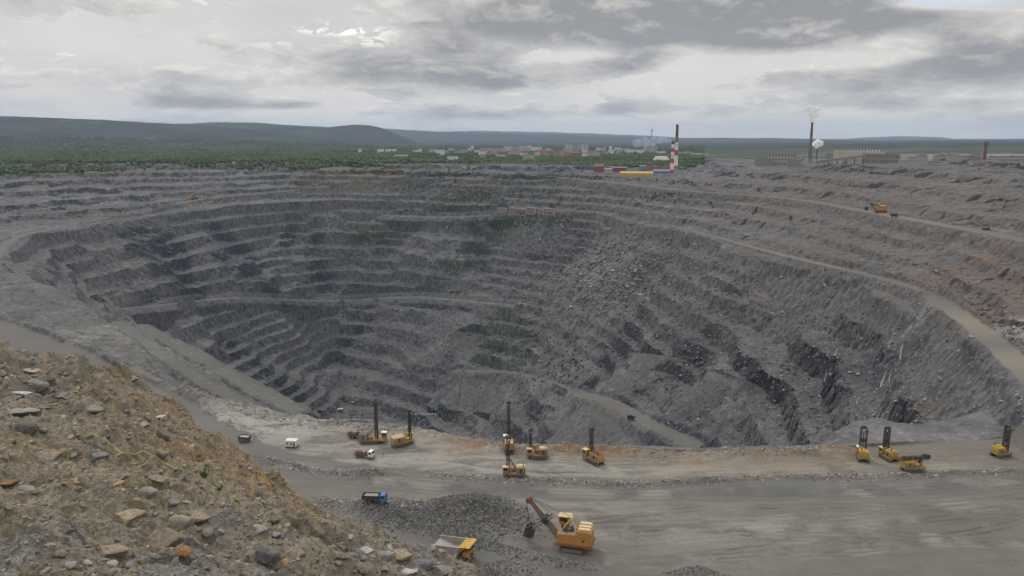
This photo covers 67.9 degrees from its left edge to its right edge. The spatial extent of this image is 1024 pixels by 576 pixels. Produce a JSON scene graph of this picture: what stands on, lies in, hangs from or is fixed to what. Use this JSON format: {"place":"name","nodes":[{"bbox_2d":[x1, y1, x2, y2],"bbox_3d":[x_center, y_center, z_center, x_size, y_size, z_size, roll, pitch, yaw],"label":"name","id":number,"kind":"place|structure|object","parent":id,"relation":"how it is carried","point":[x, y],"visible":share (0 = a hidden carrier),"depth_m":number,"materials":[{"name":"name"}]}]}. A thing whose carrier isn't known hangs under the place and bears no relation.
{"place":"outdoors","nodes":[
{"label":"outdoors","id":0,"kind":"place"},
{"bbox_2d":[0,344,481,575],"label":"spoil mound","id":1,"kind":"object","parent":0,"point":[74,366],"visible":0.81,"depth_m":6.63,"materials":[{"name":"soil"}]},
{"bbox_2d":[0,479,19,487],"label":"stone","id":2,"kind":"object","parent":1,"relation":"on","point":[6,484],"visible":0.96,"depth_m":5.67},
{"bbox_2d":[0,395,22,401],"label":"stone","id":3,"kind":"object","parent":1,"relation":"on","point":[10,399],"visible":0.93,"depth_m":8.28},
{"bbox_2d":[12,391,32,394],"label":"stone","id":4,"kind":"object","parent":1,"relation":"on","point":[21,392],"visible":1,"depth_m":8.39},
{"bbox_2d":[5,407,40,416],"bbox_3d":[-5.043,1.261,7.793,0.388,0.089,0.247,-1,3,-6],"label":"stone","id":5,"kind":"object","parent":1,"relation":"on","point":[14,412],"visible":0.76,"depth_m":7.76,"materials":[{"name":"stone"}]},
{"bbox_2d":[14,421,38,434],"bbox_3d":[-4.563,1.323,7.141,0.210,0.134,0.148,-3,0,-34],"label":"stone","id":6,"kind":"object","parent":1,"relation":"on","point":[25,428],"visible":0.88,"depth_m":7.11,"materials":[{"name":"stone"}]},
{"bbox_2d":[17,485,35,492],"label":"stone","id":7,"kind":"object","parent":1,"relation":"on","point":[29,488],"visible":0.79,"depth_m":5.66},
{"bbox_2d":[22,368,41,373],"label":"stone","id":8,"kind":"object","parent":1,"relation":"on","point":[29,370],"visible":1,"depth_m":10.18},
{"bbox_2d":[27,379,48,391],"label":"stone","id":9,"kind":"object","parent":1,"relation":"on","point":[40,385],"visible":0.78,"depth_m":9.61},
{"bbox_2d":[40,387,54,393],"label":"stone","id":10,"kind":"object","parent":1,"relation":"on","point":[49,390],"visible":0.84,"depth_m":9.69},
{"bbox_2d":[36,449,61,463],"bbox_3d":[-3.990,1.447,6.528,0.162,0.109,0.236,10,15,40],"label":"stone","id":11,"kind":"object","parent":1,"relation":"on","point":[51,455],"visible":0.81,"depth_m":6.51,"materials":[{"name":"stone"}]},
{"bbox_2d":[49,392,69,397],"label":"stone","id":12,"kind":"object","parent":1,"relation":"on","point":[60,394],"visible":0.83,"depth_m":9.30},
{"bbox_2d":[54,549,66,557],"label":"stone","id":13,"kind":"object","parent":1,"relation":"on","point":[60,553],"visible":1,"depth_m":4.79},
{"bbox_2d":[65,561,78,568],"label":"stone","id":14,"kind":"object","parent":1,"relation":"on","point":[72,565],"visible":1,"depth_m":4.56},
{"bbox_2d":[83,559,91,565],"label":"stone","id":15,"kind":"object","parent":1,"relation":"on","point":[87,562],"visible":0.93,"depth_m":4.79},
{"bbox_2d":[87,405,102,413],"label":"stone","id":16,"kind":"object","parent":1,"relation":"on","point":[93,409],"visible":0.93,"depth_m":8.51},
{"bbox_2d":[89,452,109,461],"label":"stone","id":17,"kind":"object","parent":1,"relation":"on","point":[93,457],"visible":1,"depth_m":6.68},
{"bbox_2d":[102,432,110,438],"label":"stone","id":18,"kind":"object","parent":1,"relation":"on","point":[106,435],"visible":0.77,"depth_m":7.28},
{"bbox_2d":[106,560,117,568],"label":"stone","id":19,"kind":"object","parent":1,"relation":"on","point":[110,564],"visible":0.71,"depth_m":4.75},
{"bbox_2d":[97,544,129,557],"bbox_3d":[-2.655,1.731,5.041,0.188,0.090,0.157,-10,15,-40],"label":"stone","id":20,"kind":"object","parent":1,"relation":"on","point":[112,550],"visible":0.84,"depth_m":5.00,"materials":[{"name":"stone"}]},
{"bbox_2d":[109,509,145,525],"bbox_3d":[-2.926,1.730,5.761,0.204,0.121,0.236,4,12,18],"label":"stone","id":21,"kind":"object","parent":1,"relation":"on","point":[125,517],"visible":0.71,"depth_m":5.70,"materials":[{"name":"stone"}]},
{"bbox_2d":[86,433,175,468],"bbox_3d":[-3.442,1.600,7.137,0.921,0.465,0.621,9,14,37],"label":"cable","id":22,"kind":"object","parent":1,"relation":"on","point":[129,453],"visible":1,"depth_m":7.18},
{"bbox_2d":[137,486,157,498],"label":"stone","id":23,"kind":"object","parent":1,"relation":"on","point":[148,492],"visible":1,"depth_m":6.02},
{"bbox_2d":[148,475,168,482],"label":"stone","id":24,"kind":"object","parent":1,"relation":"on","point":[157,478],"visible":1,"depth_m":6.28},
{"bbox_2d":[156,449,168,459],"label":"stone","id":25,"kind":"object","parent":1,"relation":"on","point":[161,454],"visible":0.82,"depth_m":7.89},
{"bbox_2d":[156,427,170,441],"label":"stone","id":26,"kind":"object","parent":1,"relation":"on","point":[163,433],"visible":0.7,"depth_m":8.75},
{"bbox_2d":[145,528,184,552],"bbox_3d":[-2.535,1.835,5.511,0.246,0.162,0.247,10,15,42],"label":"stone","id":27,"kind":"object","parent":1,"relation":"on","point":[156,541],"visible":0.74,"depth_m":5.47,"materials":[{"name":"stone"}]},
{"bbox_2d":[169,498,179,506],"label":"stone","id":28,"kind":"object","parent":1,"relation":"on","point":[174,502],"visible":1,"depth_m":6.08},
{"bbox_2d":[170,557,178,565],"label":"stone","id":29,"kind":"object","parent":1,"relation":"on","point":[175,561],"visible":1,"depth_m":5.20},
{"bbox_2d":[172,474,187,478],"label":"stone","id":30,"kind":"object","parent":1,"relation":"on","point":[182,476],"visible":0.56,"depth_m":6.93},
{"bbox_2d":[168,515,194,529],"bbox_3d":[-2.555,1.825,5.878,0.142,0.136,0.168,4,12,17],"label":"stone","id":31,"kind":"object","parent":1,"relation":"on","point":[180,522],"visible":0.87,"depth_m":5.86,"materials":[{"name":"stone"}]},
{"bbox_2d":[175,545,191,557],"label":"stone","id":32,"kind":"object","parent":1,"relation":"on","point":[184,551],"visible":1,"depth_m":5.28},
{"bbox_2d":[191,511,210,523],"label":"stone","id":33,"kind":"object","parent":1,"relation":"on","point":[200,517],"visible":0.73,"depth_m":6.03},
{"bbox_2d":[197,462,210,477],"bbox_3d":[-2.897,1.733,7.147,0.119,0.143,0.139,10,15,41],"label":"weed","id":34,"kind":"object","parent":1,"relation":"on","point":[205,475],"visible":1,"depth_m":7.14,"materials":[{"name":"green plant"}]},
{"bbox_2d":[201,527,212,536],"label":"stone","id":35,"kind":"object","parent":1,"relation":"on","point":[206,531],"visible":1,"depth_m":5.95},
{"bbox_2d":[0,341,476,575],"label":"rubble","id":36,"kind":"object","parent":1,"relation":"on","point":[120,483],"visible":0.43,"depth_m":6.51,"materials":[{"name":"stone"}]},
{"bbox_2d":[247,524,268,534],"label":"stone","id":37,"kind":"object","parent":1,"relation":"on","point":[257,529],"visible":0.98,"depth_m":6.23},
{"bbox_2d":[254,545,280,565],"bbox_3d":[-1.891,2.071,5.872,0.186,0.153,0.148,-13,20,-38],"label":"stone","id":38,"kind":"object","parent":1,"relation":"on","point":[267,555],"visible":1,"depth_m":5.84,"materials":[{"name":"stone"}]},
{"bbox_2d":[270,515,278,524],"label":"stone","id":39,"kind":"object","parent":1,"relation":"on","point":[274,519],"visible":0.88,"depth_m":6.69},
{"bbox_2d":[288,513,298,525],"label":"stone","id":40,"kind":"object","parent":1,"relation":"on","point":[293,519],"visible":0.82,"depth_m":6.72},
{"bbox_2d":[288,547,305,557],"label":"stone","id":41,"kind":"object","parent":1,"relation":"on","point":[299,552],"visible":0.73,"depth_m":6.12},
{"bbox_2d":[310,522,325,539],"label":"stone","id":42,"kind":"object","parent":1,"relation":"on","point":[317,530],"visible":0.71,"depth_m":6.81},
{"bbox_2d":[335,553,352,559],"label":"stone","id":43,"kind":"object","parent":1,"relation":"on","point":[344,556],"visible":1,"depth_m":6.38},
{"bbox_2d":[357,562,370,573],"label":"stone","id":44,"kind":"object","parent":1,"relation":"on","point":[363,567],"visible":1,"depth_m":6.49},
{"bbox_2d":[360,546,374,553],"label":"stone","id":45,"kind":"object","parent":1,"relation":"on","point":[367,549],"visible":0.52,"depth_m":7.00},
{"bbox_2d":[377,550,395,561],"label":"stone","id":46,"kind":"object","parent":1,"relation":"on","point":[387,555],"visible":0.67,"depth_m":6.97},
{"bbox_2d":[395,549,412,560],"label":"stone","id":47,"kind":"object","parent":1,"relation":"on","point":[402,554],"visible":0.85,"depth_m":7.13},
{"bbox_2d":[401,568,416,575],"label":"stone","id":48,"kind":"object","parent":1,"relation":"on","point":[407,571],"visible":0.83,"depth_m":6.99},
{"bbox_2d":[416,559,433,570],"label":"stone","id":49,"kind":"object","parent":1,"relation":"on","point":[427,564],"visible":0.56,"depth_m":7.29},
{"bbox_2d":[431,565,450,575],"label":"stone","id":50,"kind":"object","parent":1,"relation":"on","point":[441,570],"visible":0.97,"depth_m":7.32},
{"bbox_2d":[0,152,1023,451],"bbox_3d":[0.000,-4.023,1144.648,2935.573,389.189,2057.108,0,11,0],"label":"open pit ground","id":51,"kind":"structure","parent":0,"point":[52,282],"depth_m":989.88,"materials":[{"name":"stone"}]},
{"bbox_2d":[497,207,506,213],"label":"concrete wall","id":52,"kind":"structure","parent":51,"relation":"on","point":[500,210],"depth_m":1274.07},
{"bbox_2d":[501,164,511,169],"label":"town building","id":53,"kind":"structure","parent":51,"relation":"on","point":[507,166],"depth_m":1479.81,"materials":[{"name":"concrete"}]},
{"bbox_2d":[327,167,699,414],"bbox_3d":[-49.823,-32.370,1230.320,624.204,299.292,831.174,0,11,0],"label":"scrub","id":54,"kind":"object","parent":51,"relation":"on","point":[460,193],"visible":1,"depth_m":1272.05,"materials":[{"name":"plant"}]},
{"bbox_2d":[509,207,525,215],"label":"concrete wall","id":55,"kind":"structure","parent":51,"relation":"on","point":[513,210],"depth_m":1253.02,"materials":[{"name":"grey concrete"}]},
{"bbox_2d":[525,207,535,214],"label":"concrete wall","id":56,"kind":"structure","parent":51,"relation":"on","point":[530,210],"depth_m":1228.55,"materials":[{"name":"grey concrete"}]},
{"bbox_2d":[542,208,554,215],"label":"concrete wall","id":57,"kind":"structure","parent":51,"relation":"on","point":[545,210],"depth_m":1205.19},
{"bbox_2d":[96,182,1023,436],"bbox_3d":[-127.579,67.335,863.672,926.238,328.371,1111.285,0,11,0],"label":"boulder scree","id":58,"kind":"structure","parent":51,"relation":"on","point":[802,299],"depth_m":888.86,"materials":[{"name":"stone"}]},
{"bbox_2d":[173,384,1023,516],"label":"berm rubble","id":59,"kind":"object","parent":51,"relation":"on","point":[993,470],"visible":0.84,"depth_m":263.84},
{"bbox_2d":[594,164,603,171],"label":"maroon shed","id":60,"kind":"structure","parent":51,"relation":"on","point":[598,167],"depth_m":1394.47,"materials":[{"name":"metal"}]},
{"bbox_2d":[604,168,611,173],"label":"white hut","id":61,"kind":"object","parent":51,"relation":"on","point":[607,170],"visible":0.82,"depth_m":1334.82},
{"bbox_2d":[612,167,626,171],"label":"maroon shed","id":62,"kind":"structure","parent":51,"relation":"on","point":[616,169],"depth_m":1395.84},
{"bbox_2d":[620,171,652,176],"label":"yellow shed","id":63,"kind":"structure","parent":51,"relation":"on","point":[633,173],"depth_m":1292.04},
{"bbox_2d":[646,166,669,169],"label":"brick hall","id":64,"kind":"structure","parent":51,"relation":"on","point":[656,167],"depth_m":1467.93,"materials":[{"name":"brick"}]},
{"bbox_2d":[653,169,669,173],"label":"blue roof shed","id":65,"kind":"structure","parent":51,"relation":"on","point":[663,171],"depth_m":1380.94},
{"bbox_2d":[653,156,669,159],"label":"tent hall","id":66,"kind":"structure","parent":51,"relation":"on","point":[661,158],"depth_m":1982.88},
{"bbox_2d":[668,142,674,173],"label":"chimney","id":67,"kind":"object","parent":51,"relation":"on","point":[672,159],"visible":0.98,"depth_m":1364.48,"materials":[{"name":"concrete"}]},
{"bbox_2d":[674,124,678,169],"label":"chimney","id":68,"kind":"object","parent":51,"relation":"on","point":[676,151],"visible":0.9,"depth_m":1470.68,"materials":[{"name":"white concrete"}]},
{"bbox_2d":[754,159,770,165],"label":"works annex","id":69,"kind":"object","parent":51,"relation":"on","point":[762,162],"visible":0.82,"depth_m":1488.03,"materials":[{"name":"concrete"}]},
{"bbox_2d":[768,153,796,165],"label":"works block","id":70,"kind":"structure","parent":51,"relation":"on","point":[778,159],"depth_m":1488.98,"materials":[{"name":"concrete"}]},
{"bbox_2d":[787,159,800,166],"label":"works annex","id":71,"kind":"object","parent":51,"relation":"on","point":[793,162],"visible":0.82,"depth_m":1408.57,"materials":[{"name":"concrete"}]},
{"bbox_2d":[806,122,813,162],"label":"chimney","id":72,"kind":"object","parent":51,"relation":"on","point":[809,160],"visible":1,"depth_m":1429.17,"materials":[{"name":"grey concrete"}]},
{"bbox_2d":[832,149,842,163],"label":"works tower","id":73,"kind":"structure","parent":51,"relation":"on","point":[837,153],"depth_m":1388.80,"materials":[{"name":"concrete"}]},
{"bbox_2d":[822,155,865,164],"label":"conveyor gallery","id":74,"kind":"object","parent":51,"relation":"on","point":[845,158],"visible":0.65,"depth_m":1305.96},
{"bbox_2d":[843,152,884,159],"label":"works hall","id":75,"kind":"structure","parent":51,"relation":"on","point":[847,154],"depth_m":1512.35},
{"bbox_2d":[862,154,898,163],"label":"dark hall","id":76,"kind":"structure","parent":51,"relation":"on","point":[880,158],"depth_m":1316.35,"materials":[{"name":"concrete"}]},
{"bbox_2d":[900,153,918,160],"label":"works shed","id":77,"kind":"structure","parent":51,"relation":"on","point":[904,156],"depth_m":1437.01,"materials":[{"name":"concrete"}]},
{"bbox_2d":[915,155,927,161],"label":"works shed","id":78,"kind":"structure","parent":51,"relation":"on","point":[920,158],"depth_m":1361.23,"materials":[{"name":"metal"}]},
{"bbox_2d":[933,155,945,160],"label":"works shed","id":79,"kind":"structure","parent":51,"relation":"on","point":[937,157],"depth_m":1373.19,"materials":[{"name":"concrete"}]},
{"bbox_2d":[945,155,958,160],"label":"works shed","id":80,"kind":"structure","parent":51,"relation":"on","point":[951,157],"depth_m":1338.26,"materials":[{"name":"concrete"}]},
{"bbox_2d":[957,156,967,162],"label":"works shed","id":81,"kind":"structure","parent":51,"relation":"on","point":[960,159],"depth_m":1180.79,"materials":[{"name":"metal"}]},
{"bbox_2d":[954,153,971,155],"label":"works shed","id":82,"kind":"structure","parent":51,"relation":"on","point":[964,154],"depth_m":1392.27,"materials":[{"name":"concrete"}]},
{"bbox_2d":[968,156,979,160],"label":"works shed","id":83,"kind":"structure","parent":51,"relation":"on","point":[973,157],"depth_m":1170.03,"materials":[{"name":"metal"}]},
{"bbox_2d":[983,140,988,159],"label":"water tower","id":84,"kind":"structure","parent":51,"relation":"on","point":[986,143],"depth_m":1189.87,"materials":[{"name":"brick"}]},
{"bbox_2d":[989,156,1013,160],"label":"works shed","id":85,"kind":"structure","parent":51,"relation":"on","point":[1006,158],"depth_m":1175.52,"materials":[{"name":"metal"}]},
{"bbox_2d":[981,153,1023,157],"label":"works shed","id":86,"kind":"structure","parent":51,"relation":"on","point":[1003,154],"depth_m":1318.44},
{"bbox_2d":[0,116,1023,160],"bbox_3d":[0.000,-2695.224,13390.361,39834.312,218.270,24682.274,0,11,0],"label":"hills","id":87,"kind":"structure","parent":0,"point":[26,128],"depth_m":5539.27,"materials":[{"name":"plant"}]},
{"bbox_2d":[0,135,704,175],"bbox_3d":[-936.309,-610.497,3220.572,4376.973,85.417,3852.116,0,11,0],"label":"forest","id":88,"kind":"object","parent":87,"relation":"on","point":[240,154],"visible":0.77,"depth_m":2260.86,"materials":[{"name":"plant"}]},
{"bbox_2d":[518,145,529,150],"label":"town building","id":89,"kind":"structure","parent":87,"relation":"on","point":[520,147],"depth_m":3333.15,"materials":[{"name":"concrete"}]},
{"bbox_2d":[523,154,534,159],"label":"town building","id":90,"kind":"structure","parent":87,"relation":"on","point":[527,156],"depth_m":2059.50,"materials":[{"name":"concrete"}]},
{"bbox_2d":[627,149,643,152],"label":"town building","id":91,"kind":"structure","parent":87,"relation":"on","point":[636,150],"depth_m":2978.13,"materials":[{"name":"concrete"}]},
{"bbox_2d":[643,145,656,152],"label":"panel block","id":92,"kind":"structure","parent":87,"relation":"on","point":[650,148],"depth_m":3098.23,"materials":[{"name":"concrete"}]},
{"bbox_2d":[0,173,1023,447],"bbox_3d":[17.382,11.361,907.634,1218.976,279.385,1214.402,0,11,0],"label":"haul road","id":93,"kind":"structure","parent":0,"point":[1006,353],"depth_m":480.09,"materials":[{"name":"gravel"}]},
{"bbox_2d":[864,198,886,212],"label":"mining shovel","id":94,"kind":"object","parent":93,"relation":"on","point":[879,209],"visible":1,"depth_m":745.36,"materials":[{"name":"metal"}]},
{"bbox_2d":[0,0,1023,138],"label":"sky","id":95,"kind":"structure","parent":0,"point":[953,69],"materials":[{"name":"grey"}]},
{"bbox_2d":[131,366,1023,575],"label":"dirt ground","id":96,"kind":"structure","parent":0,"point":[982,534],"depth_m":237.45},
{"bbox_2d":[237,434,250,442],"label":"skip container","id":97,"kind":"object","parent":96,"relation":"on","point":[244,438],"visible":1,"depth_m":291.69,"materials":[{"name":"metal"}]},
{"bbox_2d":[285,438,298,448],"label":"crew cabin","id":98,"kind":"object","parent":96,"relation":"on","point":[291,442],"visible":1,"depth_m":286.12,"materials":[{"name":"white paint"}]},
{"bbox_2d":[347,430,362,438],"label":"supply truck","id":99,"kind":"object","parent":96,"relation":"on","point":[353,433],"visible":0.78,"depth_m":294.96,"materials":[{"name":"metal"}]},
{"bbox_2d":[354,449,375,458],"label":"service truck","id":100,"kind":"object","parent":96,"relation":"on","point":[370,453],"visible":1,"depth_m":277.12,"materials":[{"name":"metal"}]},
{"bbox_2d":[358,399,386,444],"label":"drill rig","id":101,"kind":"object","parent":96,"relation":"on","point":[365,437],"visible":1,"depth_m":290.01,"materials":[{"name":"metal"}]},
{"bbox_2d":[362,492,387,503],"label":"tipper truck","id":102,"kind":"object","parent":96,"relation":"on","point":[381,497],"visible":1,"depth_m":233.60,"materials":[{"name":"metal"}]},
{"bbox_2d":[390,409,414,448],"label":"drill rig","id":103,"kind":"object","parent":96,"relation":"on","point":[399,440],"visible":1,"depth_m":287.74,"materials":[{"name":"metal"}]},
{"bbox_2d":[431,535,476,562],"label":"haul truck","id":104,"kind":"object","parent":96,"relation":"on","point":[453,545],"visible":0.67,"depth_m":210.10,"materials":[{"name":"metal"}]},
{"bbox_2d":[503,400,514,452],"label":"drill rig","id":105,"kind":"object","parent":96,"relation":"on","point":[508,430],"visible":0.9,"depth_m":281.43,"materials":[{"name":"metal"}]},
{"bbox_2d":[502,435,525,477],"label":"drill rig","id":106,"kind":"object","parent":96,"relation":"on","point":[519,471],"visible":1,"depth_m":261.17,"materials":[{"name":"metal"}]},
{"bbox_2d":[313,492,729,575],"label":"ore rubble","id":107,"kind":"object","parent":96,"relation":"on","point":[485,501],"visible":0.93,"depth_m":228.29,"materials":[{"name":"gravel"}]},
{"bbox_2d":[527,427,547,459],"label":"drill rig","id":108,"kind":"object","parent":96,"relation":"on","point":[541,453],"visible":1,"depth_m":275.67,"materials":[{"name":"metal"}]},
{"bbox_2d":[522,496,594,554],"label":"mining shovel","id":109,"kind":"object","parent":96,"relation":"on","point":[577,539],"visible":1,"depth_m":214.58,"materials":[{"name":"yellow painted steel"},{"name":"dark steel"},{"name":"glass"}]},
{"bbox_2d":[582,427,604,466],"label":"drill rig","id":110,"kind":"object","parent":96,"relation":"on","point":[591,456],"visible":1,"depth_m":272.55,"materials":[{"name":"metal"}]},
{"bbox_2d":[856,425,869,462],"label":"drill rig","id":111,"kind":"object","parent":96,"relation":"on","point":[862,452],"visible":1,"depth_m":275.07,"materials":[{"name":"metal"}]},
{"bbox_2d":[878,426,898,462],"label":"drill rig","id":112,"kind":"object","parent":96,"relation":"on","point":[887,453],"visible":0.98,"depth_m":276.47,"materials":[{"name":"metal"}]},
{"bbox_2d":[897,453,930,472],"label":"drill rig","id":113,"kind":"object","parent":96,"relation":"on","point":[908,464],"visible":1,"depth_m":266.12,"materials":[{"name":"metal"}]},
{"bbox_2d":[989,424,1012,458],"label":"drill rig","id":114,"kind":"object","parent":96,"relation":"on","point":[1002,450],"visible":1,"depth_m":277.91,"materials":[{"name":"metal"}]},
{"bbox_2d":[146,381,1023,575],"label":"dirt road","id":115,"kind":"structure","parent":0,"point":[788,489],"depth_m":255.90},
{"bbox_2d":[803,105,818,122],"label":"white smoke","id":116,"kind":"object","parent":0,"point":[815,110],"visible":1,"depth_m":1415.43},
{"bbox_2d":[812,139,823,148],"bbox_3d":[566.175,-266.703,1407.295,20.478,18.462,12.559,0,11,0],"label":"steam puff","id":117,"kind":"object","parent":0,"point":[816,143],"visible":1,"depth_m":1404.06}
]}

